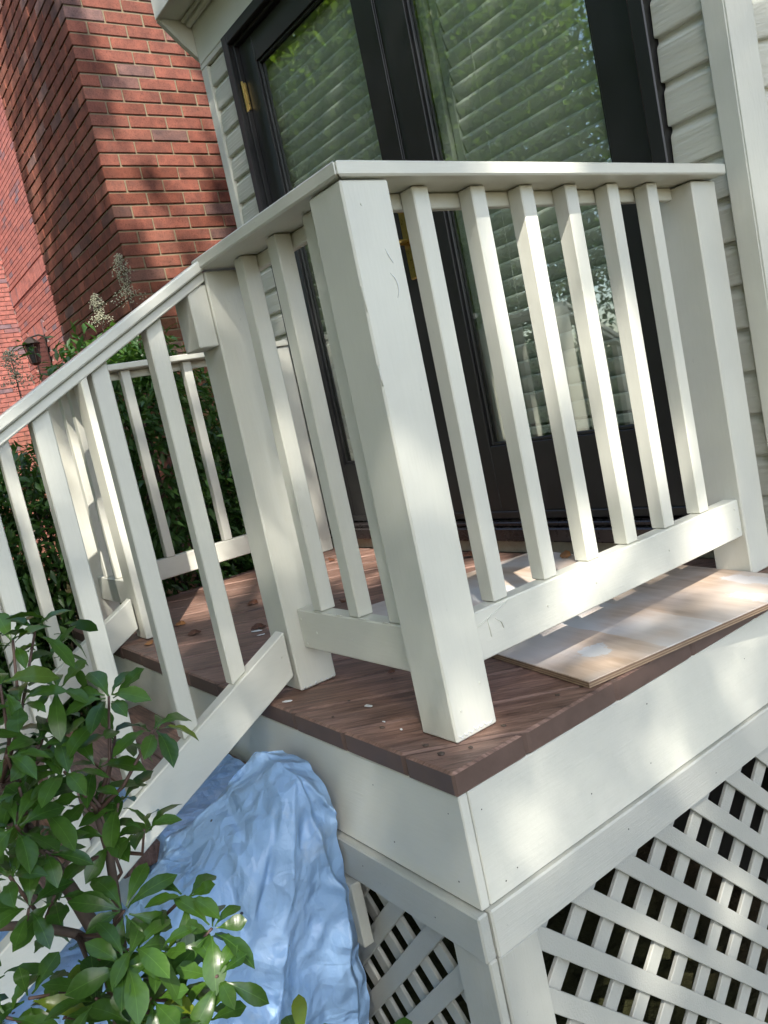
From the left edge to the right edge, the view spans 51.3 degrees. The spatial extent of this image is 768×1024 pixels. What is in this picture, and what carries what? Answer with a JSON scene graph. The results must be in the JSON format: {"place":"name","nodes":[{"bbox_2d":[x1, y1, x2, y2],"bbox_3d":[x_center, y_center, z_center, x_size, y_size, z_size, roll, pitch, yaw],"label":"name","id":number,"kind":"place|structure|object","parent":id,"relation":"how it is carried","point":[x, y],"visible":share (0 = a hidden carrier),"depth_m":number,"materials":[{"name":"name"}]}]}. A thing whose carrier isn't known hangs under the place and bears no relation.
{"place":"outdoors","nodes":[
{"label":"outdoors","id":0,"kind":"place"},
{"bbox_2d":[0,96,66,579],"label":"brick house","id":1,"kind":"structure","parent":0,"point":[27,307],"depth_m":11.28,"materials":[{"name":"brick"}]},
{"bbox_2d":[22,334,47,365],"bbox_3d":[-4.795,-2.230,11.032,0.350,0.402,0.262,-17,9,-34],"label":"wall lantern","id":2,"kind":"object","parent":1,"relation":"attached to","point":[35,359],"depth_m":10.96,"materials":[{"name":"metal"}]},
{"bbox_2d":[37,335,53,381],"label":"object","id":3,"kind":"structure","parent":1,"relation":"in","point":[44,349],"depth_m":11.39,"materials":[{"name":"brick"}]},
{"bbox_2d":[0,0,253,595],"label":"brick house","id":4,"kind":"structure","parent":0,"point":[105,103],"depth_m":4.42,"materials":[{"name":"red brick"}]},
{"bbox_2d":[12,582,767,1023],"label":"ground","id":5,"kind":"structure","parent":0,"point":[556,922],"depth_m":2.12,"materials":[{"name":"soil"}]},
{"bbox_2d":[1,347,36,443],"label":"nandina shrub","id":6,"kind":"object","parent":5,"relation":"on","point":[6,359],"visible":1,"depth_m":3.33,"materials":[{"name":"green plant"}]},
{"bbox_2d":[1,494,55,655],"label":"nandina shrub","id":7,"kind":"object","parent":5,"relation":"on","point":[17,544],"depth_m":4.06,"materials":[{"name":"green plant"}]},
{"bbox_2d":[0,479,83,823],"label":"nandina shrub","id":8,"kind":"object","parent":5,"relation":"on","point":[3,664],"visible":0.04,"depth_m":3.05,"materials":[{"name":"green plant"}]},
{"bbox_2d":[0,440,137,761],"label":"stair railing","id":9,"kind":"object","parent":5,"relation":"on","point":[121,624],"visible":0.29,"depth_m":2.39,"materials":[{"name":"white paint"}]},
{"bbox_2d":[0,440,182,760],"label":"nandina shrub","id":10,"kind":"object","parent":5,"relation":"on","point":[54,568],"visible":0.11,"depth_m":3.15,"materials":[{"name":"green plant"}]},
{"bbox_2d":[2,705,245,1023],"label":"staircase","id":11,"kind":"structure","parent":5,"relation":"on","point":[139,713],"depth_m":2.09,"materials":[{"name":"white paint"}]},
{"bbox_2d":[0,261,292,1004],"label":"stair railing","id":12,"kind":"object","parent":11,"relation":"on","point":[221,725],"visible":0.73,"depth_m":1.55,"materials":[{"name":"white paint"}]},
{"bbox_2d":[11,253,253,618],"bbox_3d":[-1.014,0.100,3.733,1.149,2.525,1.253,-17,9,-34],"label":"nandina shrub","id":13,"kind":"object","parent":5,"relation":"on","point":[133,350],"visible":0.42,"depth_m":3.51,"materials":[{"name":"green plant"}]},
{"bbox_2d":[0,750,369,1023],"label":"plastic sheet","id":14,"kind":"object","parent":5,"relation":"on","point":[256,834],"visible":0.56,"depth_m":1.49,"materials":[{"name":"blue plastic"}]},
{"bbox_2d":[0,609,412,1023],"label":"evergreen shrub","id":15,"kind":"object","parent":5,"relation":"on","point":[128,995],"visible":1,"depth_m":0.93,"materials":[{"name":"green plant"}]},
{"bbox_2d":[178,424,254,586],"bbox_3d":[-0.463,0.299,4.237,1.230,1.816,1.296,-17,9,-34],"label":"nandina shrub","id":16,"kind":"object","parent":5,"relation":"on","point":[243,564],"visible":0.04,"depth_m":4.00,"materials":[{"name":"green plant"}]},
{"bbox_2d":[72,547,767,1023],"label":"wooden deck","id":17,"kind":"structure","parent":5,"relation":"on","point":[534,815],"depth_m":1.43,"materials":[{"name":"white paint"}]},
{"bbox_2d":[47,378,152,638],"bbox_3d":[-0.980,-0.021,2.735,0.106,0.867,0.591,-17,9,-34],"label":"deck railing","id":18,"kind":"object","parent":17,"relation":"on","point":[76,428],"visible":0.42,"depth_m":2.73,"materials":[{"name":"white paint"}]},
{"bbox_2d":[175,621,185,625],"bbox_3d":[-0.671,0.366,2.632,0.032,0.010,0.032,-17,9,-35],"label":"fallen leaf","id":19,"kind":"object","parent":17,"relation":"on","point":[180,623],"visible":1,"depth_m":2.64,"materials":[{"name":"orange plant"}]},
{"bbox_2d":[188,629,200,634],"bbox_3d":[-0.584,0.369,2.461,0.035,0.010,0.036,-9,8,25],"label":"fallen leaf","id":20,"kind":"object","parent":17,"relation":"on","point":[192,632],"visible":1,"depth_m":2.46,"materials":[{"name":"brown plant"}]},
{"bbox_2d":[107,340,332,579],"bbox_3d":[-0.716,-0.169,3.228,0.950,0.922,0.106,-17,9,-34],"label":"deck railing","id":21,"kind":"object","parent":17,"relation":"on","point":[173,564],"visible":0.37,"depth_m":3.20,"materials":[{"name":"white paint"}]},
{"bbox_2d":[248,599,257,604],"bbox_3d":[-0.449,0.306,2.721,0.035,0.012,0.035,-15,8,-19],"label":"fallen leaf","id":22,"kind":"object","parent":17,"relation":"on","point":[253,601],"visible":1,"depth_m":2.73,"materials":[{"name":"brown plant"}]},
{"bbox_2d":[251,623,265,629],"bbox_3d":[-0.371,0.337,2.360,0.038,0.011,0.039,-7,9,37],"label":"fallen leaf","id":23,"kind":"object","parent":17,"relation":"on","point":[256,625],"visible":1,"depth_m":2.37,"materials":[{"name":"brown plant"}]},
{"bbox_2d":[191,161,409,690],"bbox_3d":[-0.116,-0.076,1.509,0.106,0.922,0.613,-17,9,-34],"label":"deck railing","id":24,"kind":"object","parent":17,"relation":"on","point":[244,368],"visible":0.88,"depth_m":1.59,"materials":[{"name":"white paint"}]},
{"bbox_2d":[358,883,470,1023],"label":"lattice panel","id":25,"kind":"object","parent":17,"relation":"attached to","point":[446,991],"visible":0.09,"depth_m":1.52,"materials":[{"name":"paint"}]},
{"bbox_2d":[463,551,472,556],"bbox_3d":[0.288,0.145,2.739,0.048,0.010,0.040,-8,20,32],"label":"fallen leaf","id":26,"kind":"object","parent":17,"relation":"on","point":[468,553],"visible":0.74,"depth_m":2.74,"materials":[{"name":"brown plant"}]},
{"bbox_2d":[309,160,767,742],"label":"deck railing","id":27,"kind":"object","parent":17,"relation":"on","point":[453,638],"visible":0.99,"depth_m":1.46,"materials":[{"name":"white paint"}]},
{"bbox_2d":[370,552,767,687],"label":"plywood sheet","id":28,"kind":"object","parent":17,"relation":"on","point":[674,609],"visible":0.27,"depth_m":1.66,"materials":[{"name":"brown wood"}]},
{"bbox_2d":[560,550,570,557],"bbox_3d":[0.537,0.126,2.369,0.040,0.008,0.033,-5,39,43],"label":"fallen leaf","id":29,"kind":"object","parent":28,"relation":"on","point":[566,553],"visible":1,"depth_m":2.37,"materials":[{"name":"brown plant"}]},
{"bbox_2d":[537,747,767,1023],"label":"lattice panel","id":30,"kind":"object","parent":17,"relation":"attached to","point":[565,948],"visible":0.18,"depth_m":1.57,"materials":[{"name":"paint"}]},
{"bbox_2d":[151,0,767,878],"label":"house","id":31,"kind":"structure","parent":5,"relation":"on","point":[683,80],"depth_m":2.49,"materials":[{"name":"white wood"}]},
{"bbox_2d":[265,0,381,458],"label":"venetian blind","id":32,"kind":"object","parent":31,"relation":"attached to","point":[318,85],"visible":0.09,"depth_m":3.01,"materials":[{"name":"plastic"}]},
{"bbox_2d":[239,0,688,520],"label":"door","id":33,"kind":"structure","parent":31,"relation":"in","point":[287,15],"depth_m":2.97,"materials":[{"name":"black paint"}]},
{"bbox_2d":[375,0,685,511],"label":"door","id":34,"kind":"structure","parent":31,"relation":"in","point":[608,20],"depth_m":2.51,"materials":[{"name":"black paint"}]},
{"bbox_2d":[436,0,633,434],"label":"venetian blind","id":35,"kind":"object","parent":31,"relation":"attached to","point":[523,74],"visible":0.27,"depth_m":2.32,"materials":[{"name":"plastic"}]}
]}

